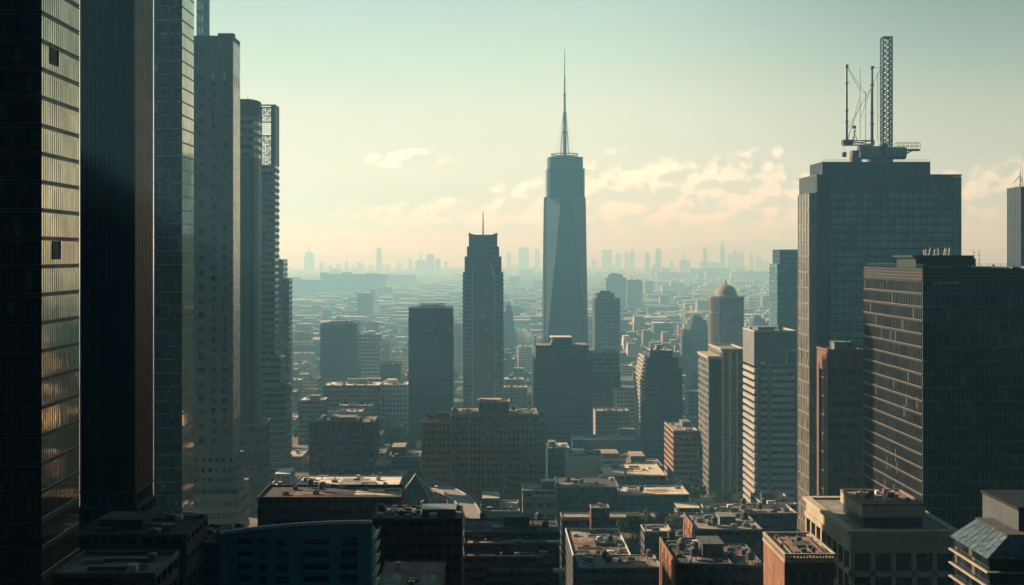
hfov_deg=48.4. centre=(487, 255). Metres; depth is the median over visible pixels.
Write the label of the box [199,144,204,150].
window
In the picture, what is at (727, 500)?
street tree
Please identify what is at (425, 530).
cluttered roof block
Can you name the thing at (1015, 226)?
slim mast tower
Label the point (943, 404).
dark office slab
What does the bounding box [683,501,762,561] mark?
brick end building
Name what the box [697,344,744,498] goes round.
curved corner office
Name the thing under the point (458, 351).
hazy tower
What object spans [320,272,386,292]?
long block
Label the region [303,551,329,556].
window
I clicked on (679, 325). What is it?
city block
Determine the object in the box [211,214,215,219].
window
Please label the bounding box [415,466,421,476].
street tree
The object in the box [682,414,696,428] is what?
hazy tower
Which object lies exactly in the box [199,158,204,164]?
window
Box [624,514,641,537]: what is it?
street tree
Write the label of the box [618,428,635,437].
city block
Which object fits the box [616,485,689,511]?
cream terrace hall
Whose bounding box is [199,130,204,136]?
window
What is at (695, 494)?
street tree
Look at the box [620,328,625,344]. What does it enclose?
city block
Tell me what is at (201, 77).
window
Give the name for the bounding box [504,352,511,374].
city block
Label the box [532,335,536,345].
city block
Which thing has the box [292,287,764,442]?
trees
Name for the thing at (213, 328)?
window
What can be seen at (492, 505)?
city block
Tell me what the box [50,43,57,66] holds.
open window
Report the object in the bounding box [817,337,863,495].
brown slab tower
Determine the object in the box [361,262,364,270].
skyline tower
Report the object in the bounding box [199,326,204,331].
window
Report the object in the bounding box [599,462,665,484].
cream roof hall
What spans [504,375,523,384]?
building
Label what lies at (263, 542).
window
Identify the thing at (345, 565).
window
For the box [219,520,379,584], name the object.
curved teal building
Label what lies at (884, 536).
pillared hall
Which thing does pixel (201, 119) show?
window
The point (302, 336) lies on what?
city block
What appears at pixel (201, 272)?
window
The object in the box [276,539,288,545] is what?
window
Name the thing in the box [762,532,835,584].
brick corner block
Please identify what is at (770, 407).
striped office
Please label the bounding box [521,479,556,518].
building
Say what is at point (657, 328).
hazy tower
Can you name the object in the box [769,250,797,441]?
dark rear tower
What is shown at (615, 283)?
hazy tower
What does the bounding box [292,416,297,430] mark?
city block
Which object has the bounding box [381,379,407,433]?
pale wide office
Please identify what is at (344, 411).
city block
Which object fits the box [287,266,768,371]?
city carpet
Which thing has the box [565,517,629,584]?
brown terrace building
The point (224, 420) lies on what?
window
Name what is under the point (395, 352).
hazy tower
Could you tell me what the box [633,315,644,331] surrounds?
city block
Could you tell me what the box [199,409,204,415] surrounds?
window
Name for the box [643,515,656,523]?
street tree
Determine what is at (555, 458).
teal block
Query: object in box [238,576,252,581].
window
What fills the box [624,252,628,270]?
skyline tower
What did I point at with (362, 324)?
city block
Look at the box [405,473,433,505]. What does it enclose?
pyramid roof pavilion
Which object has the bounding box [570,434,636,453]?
teal hall
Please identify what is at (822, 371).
slot window
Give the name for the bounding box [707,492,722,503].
street tree
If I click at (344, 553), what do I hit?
window
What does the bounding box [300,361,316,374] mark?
city block
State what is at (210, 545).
narrow infill block
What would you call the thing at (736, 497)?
street tree
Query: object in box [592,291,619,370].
notched tower
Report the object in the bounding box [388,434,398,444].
street tree
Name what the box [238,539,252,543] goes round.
window
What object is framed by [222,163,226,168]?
window
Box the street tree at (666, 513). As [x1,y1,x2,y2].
[659,509,670,523]
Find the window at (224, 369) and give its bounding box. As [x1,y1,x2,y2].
[222,367,226,372]
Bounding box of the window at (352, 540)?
[341,537,357,544]
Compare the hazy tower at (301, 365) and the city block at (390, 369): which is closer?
the city block at (390, 369)
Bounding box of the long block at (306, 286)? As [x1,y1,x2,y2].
[288,277,321,293]
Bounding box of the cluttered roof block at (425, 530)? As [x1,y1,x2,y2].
[372,499,462,584]
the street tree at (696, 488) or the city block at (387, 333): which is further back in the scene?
the city block at (387, 333)
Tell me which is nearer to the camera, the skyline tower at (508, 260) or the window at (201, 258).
the window at (201, 258)
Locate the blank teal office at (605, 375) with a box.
[589,347,620,433]
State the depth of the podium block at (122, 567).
242.50 m
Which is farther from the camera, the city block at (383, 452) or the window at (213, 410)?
the city block at (383, 452)
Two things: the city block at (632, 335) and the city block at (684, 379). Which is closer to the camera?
the city block at (684, 379)
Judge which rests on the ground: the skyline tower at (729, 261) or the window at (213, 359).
the skyline tower at (729, 261)
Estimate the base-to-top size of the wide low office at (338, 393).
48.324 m
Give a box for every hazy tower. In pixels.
[293,361,304,372]
[382,340,391,360]
[391,350,401,360]
[401,345,407,354]
[454,323,462,374]
[503,303,513,351]
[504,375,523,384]
[518,345,531,371]
[604,273,625,308]
[626,279,641,308]
[651,321,673,339]
[674,344,679,351]
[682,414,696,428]
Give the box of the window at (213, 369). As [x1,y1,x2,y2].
[211,367,215,372]
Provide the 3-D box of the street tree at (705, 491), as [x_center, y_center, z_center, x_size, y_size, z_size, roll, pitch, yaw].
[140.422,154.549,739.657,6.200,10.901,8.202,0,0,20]
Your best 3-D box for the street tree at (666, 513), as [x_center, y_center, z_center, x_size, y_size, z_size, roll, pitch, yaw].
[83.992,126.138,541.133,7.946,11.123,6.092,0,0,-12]
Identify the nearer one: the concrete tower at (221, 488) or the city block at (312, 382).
the concrete tower at (221, 488)
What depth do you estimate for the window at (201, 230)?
620.56 m
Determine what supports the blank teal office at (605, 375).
on the ground
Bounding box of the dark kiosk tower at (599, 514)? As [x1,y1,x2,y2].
[590,502,609,527]
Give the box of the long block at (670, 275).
[655,272,689,279]
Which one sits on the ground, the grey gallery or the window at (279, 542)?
the grey gallery
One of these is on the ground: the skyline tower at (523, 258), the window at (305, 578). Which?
the skyline tower at (523, 258)
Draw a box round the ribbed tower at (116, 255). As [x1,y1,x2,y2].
[79,0,156,530]
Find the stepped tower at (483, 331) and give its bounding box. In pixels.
[462,216,503,406]
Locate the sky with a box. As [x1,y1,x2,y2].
[79,0,1023,255]
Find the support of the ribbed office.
on the ground
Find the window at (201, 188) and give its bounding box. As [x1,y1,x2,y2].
[199,186,204,192]
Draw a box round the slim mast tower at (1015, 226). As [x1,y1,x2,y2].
[1007,165,1023,266]
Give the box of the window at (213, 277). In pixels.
[211,275,215,280]
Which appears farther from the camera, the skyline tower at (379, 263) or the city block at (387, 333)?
the skyline tower at (379, 263)
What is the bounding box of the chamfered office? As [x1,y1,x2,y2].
[635,344,682,466]
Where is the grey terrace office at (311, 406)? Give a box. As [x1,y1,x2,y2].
[298,394,328,444]
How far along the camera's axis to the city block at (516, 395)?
1121.97 m
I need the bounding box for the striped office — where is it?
[743,318,796,503]
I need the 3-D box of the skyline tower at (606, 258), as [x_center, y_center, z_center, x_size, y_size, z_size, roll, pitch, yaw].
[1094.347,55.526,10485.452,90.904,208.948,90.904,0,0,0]
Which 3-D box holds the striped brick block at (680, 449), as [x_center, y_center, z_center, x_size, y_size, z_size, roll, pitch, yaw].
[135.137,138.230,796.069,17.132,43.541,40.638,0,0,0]
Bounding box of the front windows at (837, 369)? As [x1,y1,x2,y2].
[829,368,860,493]
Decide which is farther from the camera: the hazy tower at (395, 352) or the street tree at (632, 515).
the hazy tower at (395, 352)
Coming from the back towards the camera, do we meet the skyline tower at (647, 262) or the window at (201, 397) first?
the skyline tower at (647, 262)
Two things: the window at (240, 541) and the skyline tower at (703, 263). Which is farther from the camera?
the skyline tower at (703, 263)
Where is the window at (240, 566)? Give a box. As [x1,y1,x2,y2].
[238,563,252,568]
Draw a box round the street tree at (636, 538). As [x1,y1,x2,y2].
[629,534,640,550]
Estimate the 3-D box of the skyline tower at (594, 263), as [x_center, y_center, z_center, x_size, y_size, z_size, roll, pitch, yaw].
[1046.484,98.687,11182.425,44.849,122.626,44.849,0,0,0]
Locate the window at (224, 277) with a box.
[222,275,226,280]
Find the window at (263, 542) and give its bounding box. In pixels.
[260,539,266,545]
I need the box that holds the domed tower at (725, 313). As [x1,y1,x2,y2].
[708,281,743,350]
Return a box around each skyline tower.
[304,244,314,272]
[319,262,322,271]
[344,254,348,269]
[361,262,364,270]
[376,248,381,272]
[396,262,401,269]
[408,258,411,272]
[415,252,425,273]
[427,254,433,273]
[435,259,440,271]
[444,261,447,270]
[507,252,510,269]
[519,248,528,268]
[535,249,538,269]
[592,259,596,269]
[601,250,611,269]
[615,254,620,269]
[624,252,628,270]
[630,248,634,269]
[645,253,649,272]
[651,255,660,271]
[655,248,660,265]
[669,260,673,270]
[678,253,689,272]
[699,261,708,268]
[703,248,706,260]
[709,262,718,268]
[719,241,724,267]
[727,254,731,270]
[732,250,737,269]
[732,268,743,271]
[738,252,743,268]
[749,251,753,269]
[754,257,761,268]
[762,261,767,268]
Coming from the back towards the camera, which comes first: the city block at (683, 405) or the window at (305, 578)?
the city block at (683, 405)
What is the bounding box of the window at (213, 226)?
[211,224,215,229]
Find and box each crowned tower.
[680,314,707,360]
[744,314,768,326]
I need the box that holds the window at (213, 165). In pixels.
[211,163,215,168]
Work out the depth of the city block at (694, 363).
1391.29 m
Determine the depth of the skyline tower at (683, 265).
9000.00 m
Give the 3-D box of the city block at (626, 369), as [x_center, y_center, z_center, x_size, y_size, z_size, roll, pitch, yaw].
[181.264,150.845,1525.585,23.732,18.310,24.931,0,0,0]
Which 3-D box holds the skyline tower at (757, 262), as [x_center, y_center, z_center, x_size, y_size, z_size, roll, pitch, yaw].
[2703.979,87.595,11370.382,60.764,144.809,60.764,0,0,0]
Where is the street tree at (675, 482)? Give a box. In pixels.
[673,479,684,485]
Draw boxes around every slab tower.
[240,99,270,515]
[279,252,292,447]
[408,303,453,448]
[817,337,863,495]
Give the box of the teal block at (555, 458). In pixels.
[546,440,569,482]
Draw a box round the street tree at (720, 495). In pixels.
[710,488,723,498]
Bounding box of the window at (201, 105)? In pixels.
[199,103,204,108]
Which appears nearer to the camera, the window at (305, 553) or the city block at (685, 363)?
the window at (305, 553)
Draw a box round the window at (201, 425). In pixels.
[199,423,204,429]
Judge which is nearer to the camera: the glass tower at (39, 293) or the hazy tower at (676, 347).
the glass tower at (39, 293)
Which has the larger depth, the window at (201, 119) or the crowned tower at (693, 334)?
the crowned tower at (693, 334)
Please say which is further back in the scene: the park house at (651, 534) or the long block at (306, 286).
the long block at (306, 286)
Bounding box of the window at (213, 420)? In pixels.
[211,418,215,423]
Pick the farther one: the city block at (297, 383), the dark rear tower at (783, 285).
the city block at (297, 383)
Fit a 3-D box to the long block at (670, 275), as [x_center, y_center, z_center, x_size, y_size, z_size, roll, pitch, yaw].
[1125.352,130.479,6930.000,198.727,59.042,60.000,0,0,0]
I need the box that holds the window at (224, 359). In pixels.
[222,357,226,362]
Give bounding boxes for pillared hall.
[802,488,958,584]
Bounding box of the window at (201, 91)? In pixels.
[199,89,204,94]
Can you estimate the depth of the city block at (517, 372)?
1417.18 m
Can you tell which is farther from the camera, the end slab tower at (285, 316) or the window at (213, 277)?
the end slab tower at (285, 316)
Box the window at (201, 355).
[199,353,204,359]
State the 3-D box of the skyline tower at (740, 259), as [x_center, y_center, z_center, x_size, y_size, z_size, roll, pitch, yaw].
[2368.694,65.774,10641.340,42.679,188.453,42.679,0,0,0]
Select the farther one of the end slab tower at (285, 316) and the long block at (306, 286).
the long block at (306, 286)
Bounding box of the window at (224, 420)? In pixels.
[222,418,226,423]
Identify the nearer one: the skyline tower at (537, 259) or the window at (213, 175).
the window at (213, 175)
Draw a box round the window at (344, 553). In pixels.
[341,550,357,556]
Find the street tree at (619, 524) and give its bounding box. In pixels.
[616,519,629,535]
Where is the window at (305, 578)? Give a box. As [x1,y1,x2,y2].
[303,575,329,581]
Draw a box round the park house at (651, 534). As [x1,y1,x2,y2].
[641,524,669,561]
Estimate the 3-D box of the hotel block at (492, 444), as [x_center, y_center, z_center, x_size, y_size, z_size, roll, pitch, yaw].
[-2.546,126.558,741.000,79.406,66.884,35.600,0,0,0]
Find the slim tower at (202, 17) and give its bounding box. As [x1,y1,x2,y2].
[196,0,209,35]
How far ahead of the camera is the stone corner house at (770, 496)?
581.15 m
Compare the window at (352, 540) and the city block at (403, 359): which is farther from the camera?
the city block at (403, 359)
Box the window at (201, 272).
[199,270,204,275]
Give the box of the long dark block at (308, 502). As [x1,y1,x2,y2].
[257,478,404,525]
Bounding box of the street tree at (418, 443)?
[415,440,421,449]
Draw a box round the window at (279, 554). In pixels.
[276,551,288,558]
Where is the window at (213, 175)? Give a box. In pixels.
[211,173,215,178]
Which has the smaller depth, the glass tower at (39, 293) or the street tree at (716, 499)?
the glass tower at (39, 293)
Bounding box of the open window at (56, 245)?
[52,241,60,258]
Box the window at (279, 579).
[276,576,288,583]
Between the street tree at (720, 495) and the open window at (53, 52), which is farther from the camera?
the street tree at (720, 495)
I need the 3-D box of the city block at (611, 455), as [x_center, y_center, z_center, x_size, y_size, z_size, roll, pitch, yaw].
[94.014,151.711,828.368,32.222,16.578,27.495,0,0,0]
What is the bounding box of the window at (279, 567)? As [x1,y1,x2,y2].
[276,564,288,570]
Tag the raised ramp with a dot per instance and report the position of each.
(471, 509)
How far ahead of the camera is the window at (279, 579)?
310.82 m
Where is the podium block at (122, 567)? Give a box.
[53,550,178,584]
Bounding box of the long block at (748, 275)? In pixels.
[729,271,768,279]
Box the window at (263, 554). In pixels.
[260,551,266,558]
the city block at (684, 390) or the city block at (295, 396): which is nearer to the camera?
the city block at (295, 396)
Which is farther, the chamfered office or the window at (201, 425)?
the chamfered office
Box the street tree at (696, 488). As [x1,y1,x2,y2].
[689,487,698,497]
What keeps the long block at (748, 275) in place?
on the ground
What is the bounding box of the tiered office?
[532,336,591,446]
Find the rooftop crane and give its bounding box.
[841,36,919,161]
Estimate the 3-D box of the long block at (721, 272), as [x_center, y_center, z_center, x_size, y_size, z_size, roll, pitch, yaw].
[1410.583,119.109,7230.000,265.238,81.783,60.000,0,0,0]
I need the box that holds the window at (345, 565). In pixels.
[341,562,357,569]
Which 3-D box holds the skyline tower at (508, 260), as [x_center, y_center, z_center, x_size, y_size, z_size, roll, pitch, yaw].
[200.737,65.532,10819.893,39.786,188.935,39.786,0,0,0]
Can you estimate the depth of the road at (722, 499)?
738.59 m
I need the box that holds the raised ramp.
[429,485,480,527]
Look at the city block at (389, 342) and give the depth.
1899.89 m
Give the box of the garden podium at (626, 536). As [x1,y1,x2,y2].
[619,529,640,553]
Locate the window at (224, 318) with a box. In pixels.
[222,316,226,321]
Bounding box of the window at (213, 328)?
[211,326,215,331]
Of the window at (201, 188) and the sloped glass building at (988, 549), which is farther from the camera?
the window at (201, 188)
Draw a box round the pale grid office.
[360,331,381,377]
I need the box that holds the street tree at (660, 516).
[653,510,664,523]
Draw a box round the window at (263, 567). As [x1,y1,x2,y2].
[260,564,266,570]
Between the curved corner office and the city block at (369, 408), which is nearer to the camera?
the curved corner office
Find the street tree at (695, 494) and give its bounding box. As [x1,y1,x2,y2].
[690,489,703,497]
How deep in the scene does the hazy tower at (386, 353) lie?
1501.63 m
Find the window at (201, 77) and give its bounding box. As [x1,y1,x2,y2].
[199,75,204,80]
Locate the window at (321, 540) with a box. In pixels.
[303,538,329,543]
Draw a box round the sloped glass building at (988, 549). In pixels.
[948,490,1023,584]
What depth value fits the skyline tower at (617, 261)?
11160.00 m
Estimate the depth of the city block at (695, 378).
1300.63 m
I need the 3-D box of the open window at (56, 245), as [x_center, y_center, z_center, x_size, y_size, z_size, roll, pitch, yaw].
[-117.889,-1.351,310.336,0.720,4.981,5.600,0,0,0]
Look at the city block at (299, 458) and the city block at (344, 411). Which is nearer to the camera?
the city block at (299, 458)
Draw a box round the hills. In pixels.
[79,239,1006,264]
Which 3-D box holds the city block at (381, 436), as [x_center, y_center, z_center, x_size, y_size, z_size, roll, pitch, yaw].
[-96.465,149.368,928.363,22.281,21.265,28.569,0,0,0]
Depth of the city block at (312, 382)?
1221.05 m
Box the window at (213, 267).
[211,265,215,270]
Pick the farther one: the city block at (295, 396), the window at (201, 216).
the city block at (295, 396)
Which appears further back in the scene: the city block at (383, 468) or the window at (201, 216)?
the city block at (383, 468)
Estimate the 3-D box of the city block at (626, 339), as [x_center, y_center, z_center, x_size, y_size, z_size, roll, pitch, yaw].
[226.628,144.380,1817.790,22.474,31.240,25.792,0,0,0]
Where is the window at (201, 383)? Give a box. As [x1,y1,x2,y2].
[199,381,204,387]
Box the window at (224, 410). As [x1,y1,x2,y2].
[222,408,226,413]
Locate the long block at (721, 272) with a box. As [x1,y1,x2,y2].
[688,267,730,277]
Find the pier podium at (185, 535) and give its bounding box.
[79,511,207,584]
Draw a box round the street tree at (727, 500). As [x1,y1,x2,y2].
[723,490,734,503]
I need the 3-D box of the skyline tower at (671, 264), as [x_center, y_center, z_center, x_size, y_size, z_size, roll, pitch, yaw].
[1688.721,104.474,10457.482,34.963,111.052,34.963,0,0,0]
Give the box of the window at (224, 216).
[222,214,226,219]
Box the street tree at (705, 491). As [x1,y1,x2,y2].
[699,484,707,497]
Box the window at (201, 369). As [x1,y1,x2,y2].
[199,367,204,373]
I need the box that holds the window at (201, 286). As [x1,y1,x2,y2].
[199,284,204,289]
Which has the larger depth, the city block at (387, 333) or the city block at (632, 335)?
the city block at (387, 333)
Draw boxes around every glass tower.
[0,0,79,584]
[798,159,961,535]
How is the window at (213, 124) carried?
in the concrete tower at (221, 488)
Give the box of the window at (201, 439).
[199,437,204,442]
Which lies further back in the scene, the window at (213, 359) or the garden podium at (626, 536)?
the window at (213, 359)
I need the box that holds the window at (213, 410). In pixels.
[211,408,215,413]
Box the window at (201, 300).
[199,298,204,303]
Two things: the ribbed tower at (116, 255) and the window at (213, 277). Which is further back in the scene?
the window at (213, 277)
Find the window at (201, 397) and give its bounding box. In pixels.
[199,395,204,401]
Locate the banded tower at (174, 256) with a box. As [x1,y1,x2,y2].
[154,0,193,513]
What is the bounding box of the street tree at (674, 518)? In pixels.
[665,511,680,526]
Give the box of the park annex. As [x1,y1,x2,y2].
[675,530,682,536]
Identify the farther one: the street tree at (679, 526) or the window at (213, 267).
the window at (213, 267)
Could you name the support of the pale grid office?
on the ground
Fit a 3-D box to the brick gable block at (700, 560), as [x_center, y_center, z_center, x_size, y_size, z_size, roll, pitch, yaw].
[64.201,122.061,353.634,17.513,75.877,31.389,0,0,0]
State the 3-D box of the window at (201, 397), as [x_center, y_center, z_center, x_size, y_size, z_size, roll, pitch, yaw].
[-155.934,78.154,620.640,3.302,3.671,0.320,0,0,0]
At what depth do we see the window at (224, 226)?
620.56 m
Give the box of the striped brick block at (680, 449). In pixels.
[664,419,697,489]
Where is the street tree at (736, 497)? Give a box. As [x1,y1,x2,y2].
[732,491,746,503]
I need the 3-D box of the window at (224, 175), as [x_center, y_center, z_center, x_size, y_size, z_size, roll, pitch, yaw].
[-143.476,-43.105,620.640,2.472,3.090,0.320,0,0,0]
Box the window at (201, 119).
[199,117,204,122]
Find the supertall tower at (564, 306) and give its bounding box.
[542,49,587,343]
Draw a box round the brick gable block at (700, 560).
[659,528,732,584]
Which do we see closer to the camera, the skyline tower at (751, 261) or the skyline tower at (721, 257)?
the skyline tower at (721, 257)
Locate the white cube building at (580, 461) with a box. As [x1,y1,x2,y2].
[565,446,603,475]
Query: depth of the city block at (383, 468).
750.75 m
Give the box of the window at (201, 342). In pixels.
[199,340,204,345]
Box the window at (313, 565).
[303,563,329,568]
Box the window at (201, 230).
[199,228,204,234]
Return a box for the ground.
[79,265,1006,578]
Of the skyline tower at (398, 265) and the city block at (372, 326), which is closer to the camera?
the city block at (372, 326)
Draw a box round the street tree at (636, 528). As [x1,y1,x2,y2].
[630,523,640,541]
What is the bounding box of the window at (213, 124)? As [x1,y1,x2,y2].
[211,122,215,127]
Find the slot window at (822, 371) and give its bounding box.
[821,369,823,495]
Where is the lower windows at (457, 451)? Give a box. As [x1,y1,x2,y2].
[453,450,535,493]
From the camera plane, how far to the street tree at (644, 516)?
537.61 m
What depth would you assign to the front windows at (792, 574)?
267.94 m
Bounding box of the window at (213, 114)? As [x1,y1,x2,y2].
[211,112,215,117]
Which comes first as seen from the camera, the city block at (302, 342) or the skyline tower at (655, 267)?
the city block at (302, 342)
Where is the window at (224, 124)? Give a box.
[222,122,226,127]
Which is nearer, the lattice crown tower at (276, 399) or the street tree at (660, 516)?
the street tree at (660, 516)
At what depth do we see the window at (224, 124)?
620.56 m
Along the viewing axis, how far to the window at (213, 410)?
620.56 m
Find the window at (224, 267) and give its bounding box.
[222,265,226,270]
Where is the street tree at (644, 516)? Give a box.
[637,507,652,523]
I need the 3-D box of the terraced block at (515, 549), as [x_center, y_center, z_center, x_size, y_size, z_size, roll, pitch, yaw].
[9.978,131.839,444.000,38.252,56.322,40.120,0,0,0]
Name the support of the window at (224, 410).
in the concrete tower at (221, 488)
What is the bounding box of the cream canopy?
[674,502,698,512]
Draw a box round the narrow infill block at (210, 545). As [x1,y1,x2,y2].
[201,524,243,584]
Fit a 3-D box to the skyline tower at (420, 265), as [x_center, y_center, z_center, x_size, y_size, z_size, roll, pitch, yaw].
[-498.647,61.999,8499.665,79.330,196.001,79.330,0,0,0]
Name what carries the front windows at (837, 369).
in the brown slab tower at (840, 415)
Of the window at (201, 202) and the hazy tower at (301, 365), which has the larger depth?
the hazy tower at (301, 365)
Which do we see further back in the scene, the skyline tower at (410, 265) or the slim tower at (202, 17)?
the skyline tower at (410, 265)
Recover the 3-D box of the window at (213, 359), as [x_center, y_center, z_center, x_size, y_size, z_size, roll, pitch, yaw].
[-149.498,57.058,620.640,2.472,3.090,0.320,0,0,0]
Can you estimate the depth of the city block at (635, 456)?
791.71 m
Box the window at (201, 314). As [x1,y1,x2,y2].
[199,312,204,317]
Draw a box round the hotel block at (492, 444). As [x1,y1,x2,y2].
[421,398,545,506]
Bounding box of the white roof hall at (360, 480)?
[294,475,402,484]
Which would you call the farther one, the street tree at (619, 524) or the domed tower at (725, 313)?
the domed tower at (725, 313)
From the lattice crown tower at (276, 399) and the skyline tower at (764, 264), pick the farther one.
the skyline tower at (764, 264)
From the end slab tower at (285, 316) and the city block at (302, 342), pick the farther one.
the city block at (302, 342)
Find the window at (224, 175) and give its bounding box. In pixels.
[222,173,226,178]
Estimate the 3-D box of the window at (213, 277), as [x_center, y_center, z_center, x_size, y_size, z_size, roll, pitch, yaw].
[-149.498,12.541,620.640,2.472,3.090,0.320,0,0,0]
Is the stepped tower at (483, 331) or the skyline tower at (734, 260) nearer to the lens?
the stepped tower at (483, 331)
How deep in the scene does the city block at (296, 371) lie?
1324.98 m
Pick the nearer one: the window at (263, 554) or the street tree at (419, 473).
the window at (263, 554)
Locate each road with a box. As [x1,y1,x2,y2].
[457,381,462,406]
[516,328,533,372]
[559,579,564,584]
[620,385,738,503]
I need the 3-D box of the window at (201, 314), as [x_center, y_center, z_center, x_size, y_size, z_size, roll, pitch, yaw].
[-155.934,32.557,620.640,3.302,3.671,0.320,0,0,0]
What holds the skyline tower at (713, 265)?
on the ground
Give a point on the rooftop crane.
(883, 150)
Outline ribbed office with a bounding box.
[308,408,378,475]
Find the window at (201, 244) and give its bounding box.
[199,242,204,247]
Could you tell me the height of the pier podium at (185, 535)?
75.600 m
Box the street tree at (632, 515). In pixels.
[628,511,638,518]
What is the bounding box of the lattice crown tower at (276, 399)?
[261,104,292,482]
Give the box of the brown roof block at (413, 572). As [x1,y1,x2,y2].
[378,560,445,584]
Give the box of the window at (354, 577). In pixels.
[341,574,357,581]
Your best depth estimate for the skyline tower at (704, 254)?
9540.00 m
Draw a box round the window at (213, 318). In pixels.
[211,316,215,321]
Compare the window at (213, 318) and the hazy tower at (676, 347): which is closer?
the window at (213, 318)
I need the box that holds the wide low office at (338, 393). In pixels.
[323,378,382,415]
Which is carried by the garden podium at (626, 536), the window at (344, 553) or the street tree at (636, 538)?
the street tree at (636, 538)
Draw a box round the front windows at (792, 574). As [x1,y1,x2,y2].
[790,572,828,580]
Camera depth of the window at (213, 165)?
620.56 m
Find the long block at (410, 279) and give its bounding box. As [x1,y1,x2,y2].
[387,274,415,285]
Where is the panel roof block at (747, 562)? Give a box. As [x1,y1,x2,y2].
[724,541,762,584]
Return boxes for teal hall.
[554,475,619,539]
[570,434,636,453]
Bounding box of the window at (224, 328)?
[222,326,226,331]
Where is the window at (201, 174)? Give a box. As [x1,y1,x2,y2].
[199,172,204,178]
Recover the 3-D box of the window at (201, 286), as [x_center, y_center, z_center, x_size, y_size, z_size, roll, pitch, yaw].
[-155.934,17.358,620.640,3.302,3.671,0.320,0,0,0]
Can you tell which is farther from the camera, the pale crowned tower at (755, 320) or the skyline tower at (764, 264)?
the skyline tower at (764, 264)
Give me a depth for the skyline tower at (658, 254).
9000.00 m
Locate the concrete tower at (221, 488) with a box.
[194,33,249,527]
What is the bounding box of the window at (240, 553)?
[238,551,252,556]
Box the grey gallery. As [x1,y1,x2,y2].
[575,548,658,584]
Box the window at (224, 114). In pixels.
[222,112,226,117]
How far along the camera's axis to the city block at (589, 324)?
2090.22 m
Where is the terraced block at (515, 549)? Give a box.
[463,511,565,584]
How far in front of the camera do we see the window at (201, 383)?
620.56 m
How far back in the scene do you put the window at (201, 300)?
620.56 m
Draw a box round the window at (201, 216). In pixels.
[199,214,204,220]
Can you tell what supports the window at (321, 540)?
in the curved teal building at (339, 552)
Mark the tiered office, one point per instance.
(561, 384)
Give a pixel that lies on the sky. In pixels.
(404, 125)
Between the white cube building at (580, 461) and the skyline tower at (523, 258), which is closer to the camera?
the white cube building at (580, 461)
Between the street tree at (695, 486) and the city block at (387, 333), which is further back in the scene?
the city block at (387, 333)
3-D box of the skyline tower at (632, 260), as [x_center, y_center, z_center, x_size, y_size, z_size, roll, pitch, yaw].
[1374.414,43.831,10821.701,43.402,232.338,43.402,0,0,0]
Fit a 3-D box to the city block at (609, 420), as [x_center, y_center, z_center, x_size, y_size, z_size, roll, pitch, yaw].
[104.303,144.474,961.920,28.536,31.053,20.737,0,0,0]
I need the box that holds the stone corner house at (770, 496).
[750,490,796,511]
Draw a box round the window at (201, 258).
[199,256,204,261]
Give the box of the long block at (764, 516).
[701,497,796,535]
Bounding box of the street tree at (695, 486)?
[691,482,703,494]
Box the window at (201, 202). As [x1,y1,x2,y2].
[199,200,204,206]
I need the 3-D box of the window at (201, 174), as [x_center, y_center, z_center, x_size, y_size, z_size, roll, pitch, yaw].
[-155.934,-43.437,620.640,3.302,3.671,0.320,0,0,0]
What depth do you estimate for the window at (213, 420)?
620.56 m
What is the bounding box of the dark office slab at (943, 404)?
[863,248,1023,528]
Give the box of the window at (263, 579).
[260,576,266,583]
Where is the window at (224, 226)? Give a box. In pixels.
[222,224,226,229]
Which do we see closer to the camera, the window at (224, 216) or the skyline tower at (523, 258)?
the window at (224, 216)
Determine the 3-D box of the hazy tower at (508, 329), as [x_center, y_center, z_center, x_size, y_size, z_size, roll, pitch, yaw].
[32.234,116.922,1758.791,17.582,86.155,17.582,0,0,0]
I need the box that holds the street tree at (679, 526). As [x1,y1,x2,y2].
[671,523,682,529]
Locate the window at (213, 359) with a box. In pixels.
[211,357,215,362]
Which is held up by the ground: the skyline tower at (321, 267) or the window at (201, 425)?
the skyline tower at (321, 267)
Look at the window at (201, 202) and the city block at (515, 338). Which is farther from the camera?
the city block at (515, 338)
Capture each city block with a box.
[271,468,300,484]
[291,450,307,469]
[292,340,312,352]
[292,352,314,366]
[292,367,299,377]
[292,378,303,397]
[292,389,298,412]
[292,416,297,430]
[293,343,314,351]
[295,331,312,340]
[299,373,320,394]
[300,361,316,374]
[304,389,322,395]
[307,475,356,475]
[328,408,364,414]
[339,402,373,414]
[353,319,366,333]
[366,320,379,332]
[367,377,383,380]
[372,460,408,485]
[379,416,404,440]
[379,429,384,446]
[379,447,387,459]
[380,360,401,380]
[382,335,394,345]
[382,337,391,350]
[383,331,395,337]
[389,443,421,478]
[395,355,407,371]
[480,491,519,517]
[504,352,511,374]
[504,385,527,406]
[512,367,531,383]
[514,327,515,351]
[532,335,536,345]
[588,318,591,331]
[593,408,628,433]
[595,449,626,462]
[612,387,635,433]
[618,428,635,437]
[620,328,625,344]
[620,352,634,363]
[620,364,632,374]
[622,335,637,348]
[626,331,639,343]
[626,343,642,361]
[626,451,662,470]
[632,373,636,382]
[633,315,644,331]
[641,330,655,345]
[661,331,675,341]
[661,342,674,351]
[669,339,679,344]
[672,352,691,389]
[676,323,681,341]
[682,374,686,385]
[682,385,685,396]
[682,397,684,414]
[685,390,697,429]
[690,498,715,512]
[692,361,697,385]
[693,367,697,389]
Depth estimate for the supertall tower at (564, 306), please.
1352.89 m
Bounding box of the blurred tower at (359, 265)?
[357,262,360,270]
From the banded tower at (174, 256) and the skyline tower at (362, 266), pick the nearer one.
the banded tower at (174, 256)
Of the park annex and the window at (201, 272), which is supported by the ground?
the park annex

